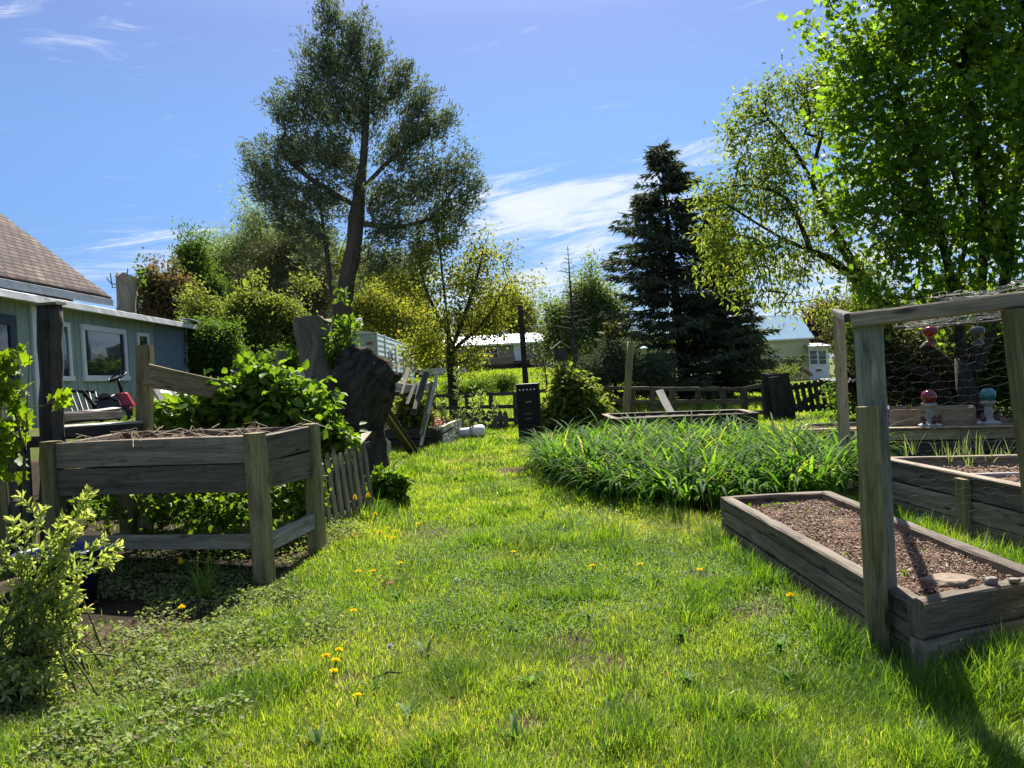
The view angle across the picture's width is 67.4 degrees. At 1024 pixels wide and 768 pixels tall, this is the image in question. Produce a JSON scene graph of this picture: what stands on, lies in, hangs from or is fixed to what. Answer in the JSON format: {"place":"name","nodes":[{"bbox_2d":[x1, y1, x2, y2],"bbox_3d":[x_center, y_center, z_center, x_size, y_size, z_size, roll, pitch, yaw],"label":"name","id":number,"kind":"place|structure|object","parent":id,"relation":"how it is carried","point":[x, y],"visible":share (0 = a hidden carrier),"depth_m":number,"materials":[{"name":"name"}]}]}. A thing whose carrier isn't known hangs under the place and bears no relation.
{"place":"outdoors","nodes":[
{"label":"outdoors","id":0,"kind":"place"},
{"bbox_2d":[0,359,1022,767],"bbox_3d":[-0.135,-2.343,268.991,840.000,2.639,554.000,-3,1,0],"label":"ground","id":1,"kind":"structure","parent":0,"point":[106,609],"depth_m":4.60,"materials":[{"name":"plant"}]},
{"bbox_2d":[0,404,42,569],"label":"board fence","id":2,"kind":"object","parent":1,"relation":"on","point":[8,506],"visible":0.3,"depth_m":6.89,"materials":[{"name":"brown wood"}]},
{"bbox_2d":[0,342,72,548],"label":"maple sapling","id":3,"kind":"object","parent":1,"relation":"on","point":[10,437],"visible":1,"depth_m":6.30,"materials":[{"name":"green plant"}]},
{"bbox_2d":[10,540,105,616],"bbox_3d":[-3.240,1.404,5.515,0.600,0.440,0.600,-3,1,0],"label":"plastic tub","id":4,"kind":"object","parent":1,"relation":"on","point":[89,584],"visible":0.17,"depth_m":5.48,"materials":[{"name":"plastic"}]},
{"bbox_2d":[0,484,123,702],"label":"willow shrub","id":5,"kind":"object","parent":1,"relation":"on","point":[28,662],"visible":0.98,"depth_m":4.02,"materials":[{"name":"green plant"}]},
{"bbox_2d":[0,213,207,427],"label":"house","id":6,"kind":"structure","parent":1,"relation":"on","point":[99,344],"depth_m":17.48,"materials":[{"name":"grey"}]},
{"bbox_2d":[0,314,22,399],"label":"door","id":7,"kind":"structure","parent":6,"relation":"in","point":[8,329],"depth_m":14.44,"materials":[{"name":"paint"}]},
{"bbox_2d":[62,322,75,380],"bbox_3d":[-9.502,-0.693,16.264,0.074,1.267,0.714,-3,1,-2],"label":"window","id":8,"kind":"structure","parent":6,"relation":"in","point":[68,375],"depth_m":16.46,"materials":[{"name":"white paint"}]},
{"bbox_2d":[79,324,130,380],"bbox_3d":[-9.594,-0.710,18.132,0.132,1.289,2.207,-3,1,-2],"label":"window","id":9,"kind":"structure","parent":6,"relation":"in","point":[104,353],"depth_m":17.99,"materials":[{"name":"glass"}]},
{"bbox_2d":[94,371,135,421],"bbox_3d":[-7.389,0.229,14.464,0.908,0.938,0.468,-4,1,-19],"label":"riding mower","id":10,"kind":"object","parent":1,"relation":"on","point":[125,403],"visible":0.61,"depth_m":14.37,"materials":[{"name":"red paint"}]},
{"bbox_2d":[106,253,146,313],"bbox_3d":[-13.020,-1.667,26.041,1.437,5.477,1.014,-4,1,-21],"label":"tree snag","id":11,"kind":"object","parent":1,"relation":"on","point":[127,285],"visible":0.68,"depth_m":25.75,"materials":[{"name":"grey plant"}]},
{"bbox_2d":[31,301,229,544],"bbox_3d":[-3.934,0.516,8.079,1.400,2.645,1.721,-3,1,0],"label":"timber fence","id":12,"kind":"object","parent":1,"relation":"on","point":[150,375],"visible":0.61,"depth_m":7.72,"materials":[{"name":"brown wood"}]},
{"bbox_2d":[66,493,228,534],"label":"raspberry plant","id":13,"kind":"object","parent":1,"relation":"on","point":[154,517],"visible":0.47,"depth_m":7.86,"materials":[{"name":"green plant"}]},
{"bbox_2d":[136,247,201,320],"bbox_3d":[-13.328,-2.194,30.050,3.681,6.443,2.711,-3,1,22],"label":"red maple tree","id":14,"kind":"object","parent":1,"relation":"on","point":[157,300],"visible":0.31,"depth_m":29.60,"materials":[{"name":"grey plant"}]},
{"bbox_2d":[66,484,303,512],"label":"raspberry plant","id":15,"kind":"object","parent":1,"relation":"on","point":[179,494],"visible":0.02,"depth_m":9.46,"materials":[{"name":"green plant"}]},
{"bbox_2d":[39,419,332,584],"bbox_3d":[-2.986,1.049,6.851,2.737,1.389,1.506,-3,1,25],"label":"raised planter","id":16,"kind":"object","parent":1,"relation":"on","point":[256,464],"visible":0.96,"depth_m":6.27,"materials":[{"name":"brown wood"}]},
{"bbox_2d":[0,505,379,767],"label":"ground ivy","id":17,"kind":"object","parent":1,"relation":"on","point":[83,756],"visible":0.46,"depth_m":4.29,"materials":[{"name":"green plant"}]},
{"bbox_2d":[164,539,222,598],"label":"grass tuft","id":18,"kind":"object","parent":1,"relation":"on","point":[207,586],"visible":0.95,"depth_m":5.62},
{"bbox_2d":[154,368,233,514],"bbox_3d":[-3.735,0.756,8.983,1.317,1.884,0.852,-3,1,0],"label":"raspberry plant","id":19,"kind":"object","parent":1,"relation":"on","point":[174,412],"visible":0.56,"depth_m":8.82,"materials":[{"name":"green plant"}]},
{"bbox_2d":[165,216,238,308],"bbox_3d":[-14.521,-3.419,35.958,3.719,8.866,3.582,-3,1,24],"label":"shade tree","id":20,"kind":"object","parent":1,"relation":"on","point":[188,251],"visible":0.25,"depth_m":35.66,"materials":[{"name":"green plant"}]},
{"bbox_2d":[166,180,302,293],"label":"willow tree","id":21,"kind":"object","parent":1,"relation":"on","point":[231,249],"visible":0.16,"depth_m":43.18,"materials":[{"name":"green plant"}]},
{"bbox_2d":[169,480,304,533],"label":"raspberry plant","id":22,"kind":"object","parent":1,"relation":"on","point":[233,501],"visible":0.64,"depth_m":7.33,"materials":[{"name":"green plant"}]},
{"bbox_2d":[177,308,301,382],"bbox_3d":[-8.091,-0.822,23.503,4.675,3.216,2.115,-3,1,0],"label":"dark bush","id":23,"kind":"object","parent":1,"relation":"on","point":[216,347],"visible":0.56,"depth_m":23.08,"materials":[{"name":"green plant"}]},
{"bbox_2d":[170,260,327,364],"bbox_3d":[-9.219,-1.591,26.943,5.602,5.214,3.238,-3,1,0],"label":"lilac bush","id":24,"kind":"object","parent":1,"relation":"on","point":[268,318],"visible":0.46,"depth_m":26.57,"materials":[{"name":"green plant"}]},
{"bbox_2d":[190,347,311,429],"bbox_3d":[-2.979,0.613,8.908,1.502,2.103,0.944,-3,1,0],"label":"raspberry plant","id":25,"kind":"object","parent":1,"relation":"on","point":[249,384],"visible":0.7,"depth_m":8.74,"materials":[{"name":"green plant"}]},
{"bbox_2d":[213,200,363,328],"bbox_3d":[-10.965,-4.163,37.770,6.973,9.887,5.684,-4,1,-25],"label":"bush","id":26,"kind":"object","parent":1,"relation":"on","point":[278,263],"visible":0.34,"depth_m":37.30,"materials":[{"name":"green plant"}]},
{"bbox_2d":[237,349,347,497],"bbox_3d":[-2.494,0.622,8.819,1.236,2.033,0.838,-4,1,-20],"label":"raspberry plant","id":27,"kind":"object","parent":1,"relation":"on","point":[297,397],"visible":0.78,"depth_m":8.65,"materials":[{"name":"green plant"}]},
{"bbox_2d":[287,463,331,522],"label":"raspberry plant","id":28,"kind":"object","parent":1,"relation":"on","point":[301,508],"visible":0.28,"depth_m":7.53,"materials":[{"name":"green plant"}]},
{"bbox_2d":[285,397,368,471],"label":"raspberry plant","id":29,"kind":"object","parent":1,"relation":"on","point":[337,439],"visible":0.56,"depth_m":8.52,"materials":[{"name":"green plant"}]},
{"bbox_2d":[321,282,363,367],"bbox_3d":[-2.303,0.084,10.766,0.675,3.053,0.624,-3,1,44],"label":"elder sprout","id":30,"kind":"object","parent":1,"relation":"on","point":[347,322],"visible":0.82,"depth_m":10.73,"materials":[{"name":"green plant"}]},
{"bbox_2d":[322,444,374,532],"bbox_3d":[-1.800,1.119,8.144,0.080,0.889,1.368,-3,1,16],"label":"picket fence","id":31,"kind":"object","parent":1,"relation":"on","point":[336,472],"visible":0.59,"depth_m":8.24,"materials":[{"name":"grey wood"}]},
{"bbox_2d":[293,315,412,496],"bbox_3d":[-2.304,0.337,10.877,1.585,2.749,1.317,-3,1,31],"label":"tree stump","id":32,"kind":"object","parent":1,"relation":"on","point":[367,378],"visible":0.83,"depth_m":10.52,"materials":[{"name":"grey wood"}]},
{"bbox_2d":[301,318,414,401],"bbox_3d":[-6.643,-0.805,34.656,3.260,3.462,12.194,-3,1,0],"label":"trailer","id":33,"kind":"object","parent":1,"relation":"on","point":[380,344],"visible":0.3,"depth_m":30.92,"materials":[{"name":"white"}]},
{"bbox_2d":[232,0,491,349],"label":"cedar tree","id":34,"kind":"object","parent":1,"relation":"on","point":[334,102],"visible":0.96,"depth_m":25.20,"materials":[{"name":"green plant"}]},
{"bbox_2d":[270,206,453,338],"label":"shade tree","id":35,"kind":"object","parent":1,"relation":"on","point":[360,264],"visible":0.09,"depth_m":50.87,"materials":[{"name":"green plant"}]},
{"bbox_2d":[1,591,727,767],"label":"straw tufts","id":36,"kind":"object","parent":1,"relation":"on","point":[219,666],"visible":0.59,"depth_m":4.00,"materials":[{"name":"plant"}]},
{"bbox_2d":[360,462,414,506],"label":"leafy weed","id":37,"kind":"object","parent":1,"relation":"on","point":[389,484],"visible":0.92,"depth_m":9.14,"materials":[{"name":"green plant"}]},
{"bbox_2d":[331,268,452,374],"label":"pale tree","id":38,"kind":"object","parent":1,"relation":"on","point":[378,314],"visible":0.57,"depth_m":43.45,"materials":[{"name":"green plant"}]},
{"bbox_2d":[386,410,419,454],"bbox_3d":[-2.055,0.896,14.111,0.224,1.162,1.495,-3,1,16],"label":"plank","id":39,"kind":"object","parent":1,"relation":"on","point":[398,435],"visible":0.66,"depth_m":14.12,"materials":[{"name":"brown wood"}]},
{"bbox_2d":[384,367,439,445],"bbox_3d":[-1.865,0.435,16.165,0.874,1.602,2.173,-3,1,31],"label":"broken fence","id":40,"kind":"object","parent":1,"relation":"on","point":[403,388],"visible":0.9,"depth_m":15.69,"materials":[{"name":"grey wood"}]},
{"bbox_2d":[334,436,489,563],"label":"tall grass","id":41,"kind":"structure","parent":1,"relation":"on","point":[394,511],"depth_m":7.62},
{"bbox_2d":[384,418,461,449],"bbox_3d":[-2.545,1.238,18.172,2.383,0.596,3.155,-3,1,5],"label":"raised bed","id":42,"kind":"object","parent":1,"relation":"on","point":[451,434],"visible":0.41,"depth_m":16.75,"materials":[{"name":"grey wood"}]},
{"bbox_2d":[385,378,440,439],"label":"currant bush","id":43,"kind":"object","parent":42,"relation":"on","point":[405,418],"visible":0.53,"depth_m":16.82,"materials":[{"name":"green plant"}]},
{"bbox_2d":[414,360,465,378],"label":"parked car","id":44,"kind":"object","parent":1,"relation":"on","point":[441,371],"visible":0.38,"depth_m":55.14,"materials":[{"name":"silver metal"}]},
{"bbox_2d":[435,400,460,438],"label":"tall weed","id":45,"kind":"object","parent":1,"relation":"on","point":[454,412],"visible":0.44,"depth_m":18.99,"materials":[{"name":"green plant"}]},
{"bbox_2d":[439,366,478,427],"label":"tall weed","id":46,"kind":"object","parent":1,"relation":"on","point":[458,397],"visible":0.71,"depth_m":19.50,"materials":[{"name":"green plant"}]},
{"bbox_2d":[0,498,929,767],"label":"leaf litter","id":47,"kind":"object","parent":1,"relation":"on","point":[250,642],"visible":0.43,"depth_m":4.40,"materials":[{"name":"plant"}]},
{"bbox_2d":[381,188,552,418],"bbox_3d":[-1.474,-2.458,24.856,5.680,7.696,3.394,-3,1,0],"label":"young maple tree","id":48,"kind":"object","parent":1,"relation":"on","point":[446,324],"visible":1,"depth_m":24.86,"materials":[{"name":"green plant"}]},
{"bbox_2d":[438,375,499,398],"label":"juniper bush","id":49,"kind":"object","parent":1,"relation":"on","point":[487,385],"visible":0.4,"depth_m":39.42,"materials":[{"name":"green plant"}]},
{"bbox_2d":[457,425,484,437],"bbox_3d":[-1.022,1.192,18.949,0.728,0.352,0.364,-3,1,0],"label":"bucket","id":50,"kind":"object","parent":1,"relation":"on","point":[476,431],"visible":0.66,"depth_m":18.84,"materials":[{"name":"white plastic"}]},
{"bbox_2d":[459,388,498,428],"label":"tall weed","id":51,"kind":"object","parent":1,"relation":"on","point":[480,404],"visible":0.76,"depth_m":19.80,"materials":[{"name":"green plant"}]},
{"bbox_2d":[453,408,507,428],"bbox_3d":[-0.880,0.981,21.345,1.561,0.703,0.093,-3,1,0],"label":"picket fence","id":52,"kind":"object","parent":1,"relation":"on","point":[502,421],"visible":0.48,"depth_m":21.30,"materials":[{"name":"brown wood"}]},
{"bbox_2d":[175,487,799,748],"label":"lawn weeds","id":53,"kind":"object","parent":1,"relation":"on","point":[318,733],"visible":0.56,"depth_m":3.71,"materials":[{"name":"green plant"}]},
{"bbox_2d":[412,333,565,371],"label":"mobile home","id":54,"kind":"object","parent":1,"relation":"on","point":[508,358],"visible":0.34,"depth_m":69.95,"materials":[{"name":"beige"}]},
{"bbox_2d":[463,370,521,391],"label":"juniper bush","id":55,"kind":"object","parent":1,"relation":"on","point":[503,382],"visible":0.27,"depth_m":41.45,"materials":[{"name":"green plant"}]},
{"bbox_2d":[454,269,543,335],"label":"shade tree","id":56,"kind":"object","parent":1,"relation":"on","point":[515,328],"visible":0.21,"depth_m":80.99,"materials":[{"name":"green plant"}]},
{"bbox_2d":[1,475,1016,767],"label":"clover","id":57,"kind":"object","parent":1,"relation":"on","point":[483,559],"visible":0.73,"depth_m":5.10,"materials":[{"name":"green plant"}]},
{"bbox_2d":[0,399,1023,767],"bbox_3d":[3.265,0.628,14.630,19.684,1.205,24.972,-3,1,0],"label":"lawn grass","id":58,"kind":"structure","parent":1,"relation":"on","point":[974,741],"depth_m":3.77,"materials":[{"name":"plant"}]},
{"bbox_2d":[229,351,304,384],"bbox_3d":[-3.098,0.057,9.549,0.886,0.923,0.748,-3,1,0],"label":"broken fence","id":59,"kind":"object","parent":58,"relation":"on","point":[280,355],"visible":0.1,"depth_m":9.52,"materials":[{"name":"grey wood"}]},
{"bbox_2d":[516,383,541,440],"bbox_3d":[0.386,0.622,17.203,0.490,1.271,0.509,-3,1,7],"label":"metal cabinet","id":60,"kind":"object","parent":58,"relation":"on","point":[528,406],"visible":0.93,"depth_m":16.99,"materials":[{"name":"black metal"}]},
{"bbox_2d":[518,305,528,383],"bbox_3d":[0.408,-0.558,24.496,0.224,3.897,0.192,-3,1,0],"label":"pole","id":61,"kind":"object","parent":1,"relation":"on","point":[523,345],"visible":0.66,"depth_m":24.41,"materials":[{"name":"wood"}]},
{"bbox_2d":[514,300,566,396],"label":"bare bush","id":62,"kind":"object","parent":1,"relation":"on","point":[539,353],"visible":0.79,"depth_m":24.99,"materials":[{"name":"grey plant"}]},
{"bbox_2d":[551,341,569,370],"bbox_3d":[1.323,0.137,20.003,0.496,2.513,0.403,-3,1,0],"label":"birdhouse post","id":63,"kind":"object","parent":1,"relation":"on","point":[560,354],"visible":0.4,"depth_m":19.84,"materials":[{"name":"grey wood"}]},
{"bbox_2d":[553,246,590,367],"bbox_3d":[2.126,-1.836,26.927,1.357,6.001,1.114,-4,1,-19],"label":"dead spruce","id":64,"kind":"object","parent":1,"relation":"on","point":[573,335],"visible":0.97,"depth_m":26.93,"materials":[{"name":"wood"}]},
{"bbox_2d":[540,361,617,431],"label":"lilac bush","id":65,"kind":"object","parent":1,"relation":"on","point":[574,397],"visible":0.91,"depth_m":19.12,"materials":[{"name":"green plant"}]},
{"bbox_2d":[525,244,639,385],"bbox_3d":[3.127,-2.316,30.936,5.271,6.567,3.076,-3,1,0],"label":"mixed bush","id":66,"kind":"object","parent":1,"relation":"on","point":[595,295],"visible":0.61,"depth_m":30.54,"materials":[{"name":"green plant"}]},
{"bbox_2d":[432,384,763,424],"bbox_3d":[2.039,0.627,21.620,9.862,1.208,0.826,-3,1,21],"label":"rail fence","id":67,"kind":"object","parent":1,"relation":"on","point":[744,400],"visible":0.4,"depth_m":20.56,"materials":[{"name":"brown wood"}]},
{"bbox_2d":[574,517,642,545],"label":"grass tuft","id":68,"kind":"object","parent":1,"relation":"on","point":[606,532],"visible":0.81,"depth_m":6.67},
{"bbox_2d":[594,321,643,411],"bbox_3d":[3.380,-0.536,25.941,1.945,3.293,1.702,-4,1,-36],"label":"young spruce","id":69,"kind":"object","parent":1,"relation":"on","point":[616,327],"visible":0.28,"depth_m":25.88,"materials":[{"name":"green plant"}]},
{"bbox_2d":[566,328,688,397],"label":"mixed bush","id":70,"kind":"object","parent":1,"relation":"on","point":[608,365],"visible":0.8,"depth_m":25.19,"materials":[{"name":"green plant"}]},
{"bbox_2d":[622,341,633,412],"bbox_3d":[2.948,0.108,19.606,0.478,2.409,0.191,-3,1,0],"label":"wooden post","id":71,"kind":"object","parent":1,"relation":"on","point":[628,378],"visible":0.75,"depth_m":19.53,"materials":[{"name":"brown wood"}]},
{"bbox_2d":[655,389,673,411],"bbox_3d":[3.928,0.447,19.734,0.204,0.622,0.711,-3,1,-12],"label":"loose board","id":72,"kind":"object","parent":1,"relation":"on","point":[664,400],"visible":0.84,"depth_m":19.74,"materials":[{"name":"grey wood"}]},
{"bbox_2d":[602,409,759,433],"bbox_3d":[3.454,0.869,16.265,3.404,0.503,1.880,-3,1,16],"label":"raised bed","id":73,"kind":"object","parent":1,"relation":"on","point":[673,415],"visible":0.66,"depth_m":15.52,"materials":[{"name":"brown wood"}]},
{"bbox_2d":[585,139,809,399],"bbox_3d":[6.587,-4.367,29.726,8.381,10.442,7.833,-3,1,0],"label":"spruce tree","id":74,"kind":"object","parent":1,"relation":"on","point":[651,286],"visible":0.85,"depth_m":29.07,"materials":[{"name":"green plant"}]},
{"bbox_2d":[538,466,858,514],"bbox_3d":[2.369,1.226,10.414,3.584,0.016,6.103,-4,1,-17],"label":"flower bed","id":75,"kind":"object","parent":1,"relation":"on","point":[704,507],"visible":0.08,"depth_m":8.53,"materials":[{"name":"soil"}]},
{"bbox_2d":[506,406,924,512],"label":"daylilies","id":76,"kind":"object","parent":75,"relation":"on","point":[688,467],"visible":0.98,"depth_m":8.69,"materials":[{"name":"green plant"}]},
{"bbox_2d":[687,191,782,396],"bbox_3d":[8.601,-3.536,30.865,4.116,8.494,4.009,-3,1,0],"label":"spruce tree","id":77,"kind":"object","parent":1,"relation":"on","point":[752,327],"visible":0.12,"depth_m":30.36,"materials":[{"name":"green plant"}]},
{"bbox_2d":[691,314,831,379],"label":"house","id":78,"kind":"structure","parent":1,"relation":"on","point":[787,340],"depth_m":74.97,"materials":[{"name":"beige"}]},
{"bbox_2d":[734,363,804,382],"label":"garden bush","id":79,"kind":"object","parent":1,"relation":"on","point":[780,369],"visible":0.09,"depth_m":61.80,"materials":[{"name":"green plant"}]},
{"bbox_2d":[667,38,921,353],"bbox_3d":[6.303,-3.205,17.114,5.835,8.490,2.446,-3,1,0],"label":"ash tree","id":80,"kind":"object","parent":1,"relation":"on","point":[764,246],"visible":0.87,"depth_m":16.86,"materials":[{"name":"green plant"}]},
{"bbox_2d":[761,372,836,419],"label":"picket fence","id":81,"kind":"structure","parent":1,"relation":"on","point":[778,394],"depth_m":19.11,"materials":[{"name":"grey paint"}]},
{"bbox_2d":[797,292,852,349],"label":"tree","id":82,"kind":"object","parent":1,"relation":"on","point":[813,331],"visible":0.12,"depth_m":87.14,"materials":[{"name":"green plant"}]},
{"bbox_2d":[709,503,1023,737],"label":"tall grass","id":83,"kind":"structure","parent":1,"relation":"on","point":[1019,675],"depth_m":3.38,"materials":[{"name":"plant"}]},
{"bbox_2d":[720,491,1023,672],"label":"raised bed","id":84,"kind":"object","parent":1,"relation":"on","point":[832,573],"visible":0.77,"depth_m":4.41,"materials":[{"name":"brown wood"}]},
{"bbox_2d":[920,573,978,587],"bbox_3d":[2.148,0.964,3.776,0.263,0.036,0.179,-3,1,0],"label":"stone slab","id":85,"kind":"object","parent":84,"relation":"on","point":[954,580],"depth_m":3.73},
{"bbox_2d":[823,303,926,407],"bbox_3d":[7.386,-0.307,15.502,2.140,2.607,1.417,-3,1,0],"label":"brush","id":86,"kind":"object","parent":1,"relation":"on","point":[851,369],"visible":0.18,"depth_m":15.33,"materials":[{"name":"green plant"}]},
{"bbox_2d":[819,295,937,419],"bbox_3d":[8.561,-0.555,17.590,3.126,2.945,2.011,-3,1,0],"label":"hedge","id":87,"kind":"object","parent":1,"relation":"on","point":[833,396],"visible":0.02,"depth_m":17.56,"materials":[{"name":"green plant"}]},
{"bbox_2d":[775,0,1023,418],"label":"maple tree","id":88,"kind":"object","parent":1,"relation":"on","point":[996,66],"visible":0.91,"depth_m":13.22,"materials":[{"name":"green plant"}]},
{"bbox_2d":[798,418,1016,456],"bbox_3d":[5.594,0.844,10.520,3.125,0.625,1.461,-3,1,27],"label":"raised bed","id":89,"kind":"object","parent":1,"relation":"on","point":[1005,432],"visible":0.43,"depth_m":9.81,"materials":[{"name":"beige wood"}]},
{"bbox_2d":[918,390,941,426],"bbox_3d":[5.438,0.309,10.006,0.278,0.472,0.282,-3,1,0],"label":"gazing ball stand","id":90,"kind":"object","parent":89,"relation":"on","point":[929,419],"visible":0.98,"depth_m":9.95,"materials":[{"name":"ceramic"}]},
{"bbox_2d":[888,405,975,426],"bbox_3d":[5.674,0.442,10.444,1.123,0.261,0.535,-3,1,21],"label":"planter box","id":91,"kind":"object","parent":89,"relation":"on","point":[955,411],"visible":0.67,"depth_m":10.24,"materials":[{"name":"beige wood"}]},
{"bbox_2d":[977,388,1001,423],"bbox_3d":[6.113,0.277,9.858,0.272,0.462,0.272,-3,1,0],"label":"gazing ball stand","id":92,"kind":"object","parent":89,"relation":"on","point":[987,404],"visible":1,"depth_m":9.81,"materials":[{"name":"ceramic"}]},
{"bbox_2d":[804,269,1011,376],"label":"shade tree","id":93,"kind":"object","parent":1,"relation":"on","point":[828,333],"visible":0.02,"depth_m":44.85,"materials":[{"name":"green plant"}]},
{"bbox_2d":[830,280,1023,657],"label":"wire enclosure","id":94,"kind":"object","parent":1,"relation":"on","point":[876,496],"visible":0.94,"depth_m":3.73,"materials":[{"name":"brown wood"}]},
{"bbox_2d":[923,319,937,345],"bbox_3d":[2.939,-0.403,5.398,0.097,0.264,0.096,-3,1,0],"label":"hanging feeder","id":95,"kind":"object","parent":94,"relation":"hanging from","point":[929,333],"visible":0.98,"depth_m":5.37,"materials":[{"name":"red glass"}]},
{"bbox_2d":[969,315,984,345],"bbox_3d":[3.267,-0.403,5.398,0.096,0.264,0.096,-3,1,0],"label":"hanging feeder","id":96,"kind":"object","parent":94,"relation":"hanging from","point":[978,332],"visible":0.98,"depth_m":5.37,"materials":[{"name":"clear glass"}]},
{"bbox_2d":[907,362,956,405],"bbox_3d":[7.962,0.190,14.410,1.030,1.263,0.293,-3,1,0],"label":"fallen log","id":97,"kind":"object","parent":1,"relation":"on","point":[936,382],"visible":0.8,"depth_m":14.32,"materials":[{"name":"brown wood"}]},
{"bbox_2d":[885,320,979,406],"bbox_3d":[7.899,-0.304,15.011,2.123,2.562,1.483,-3,1,0],"label":"brush","id":98,"kind":"object","parent":1,"relation":"on","point":[929,363],"visible":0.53,"depth_m":14.84,"materials":[{"name":"green plant"}]},
{"bbox_2d":[919,342,983,418],"bbox_3d":[8.216,-0.045,14.210,1.253,1.568,0.340,-3,1,0],"label":"fallen log","id":99,"kind":"object","parent":1,"relation":"on","point":[940,358],"visible":0.48,"depth_m":14.11,"materials":[{"name":"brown wood"}]},
{"bbox_2d":[891,454,1023,556],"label":"raised bed","id":100,"kind":"object","parent":1,"relation":"on","point":[950,476],"visible":0.89,"depth_m":6.11,"materials":[{"name":"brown wood"}]},
{"bbox_2d":[928,318,1011,417],"bbox_3d":[9.049,-0.468,14.870,2.282,2.745,1.575,-3,1,0],"label":"brush","id":101,"kind":"object","parent":1,"relation":"on","point":[988,371],"visible":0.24,"depth_m":14.52,"materials":[{"name":"green plant"}]},
{"bbox_2d":[983,288,1013,413],"bbox_3d":[9.615,-0.507,14.483,1.767,2.781,1.795,-4,1,-38],"label":"brush","id":102,"kind":"object","parent":1,"relation":"on","point":[1002,360],"visible":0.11,"depth_m":14.39,"materials":[{"name":"green plant"}]},
{"bbox_2d":[0,0,1023,366],"label":"sky","id":103,"kind":"structure","parent":0,"point":[119,119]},
{"bbox_2d":[393,367,832,423],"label":"meadow grass","id":104,"kind":"structure","parent":0,"point":[506,400],"depth_m":34.69,"materials":[{"name":"plant"}]},
{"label":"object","id":105,"kind":"object","parent":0,"visible":0},
{"bbox_2d":[64,388,99,410],"bbox_3d":[-8.038,0.330,14.430,0.524,0.562,1.355,-4,1,-38],"label":"metal rack","id":106,"kind":"object","parent":105,"relation":"on","point":[88,398],"visible":0.64,"depth_m":14.48,"materials":[{"name":"white metal"}]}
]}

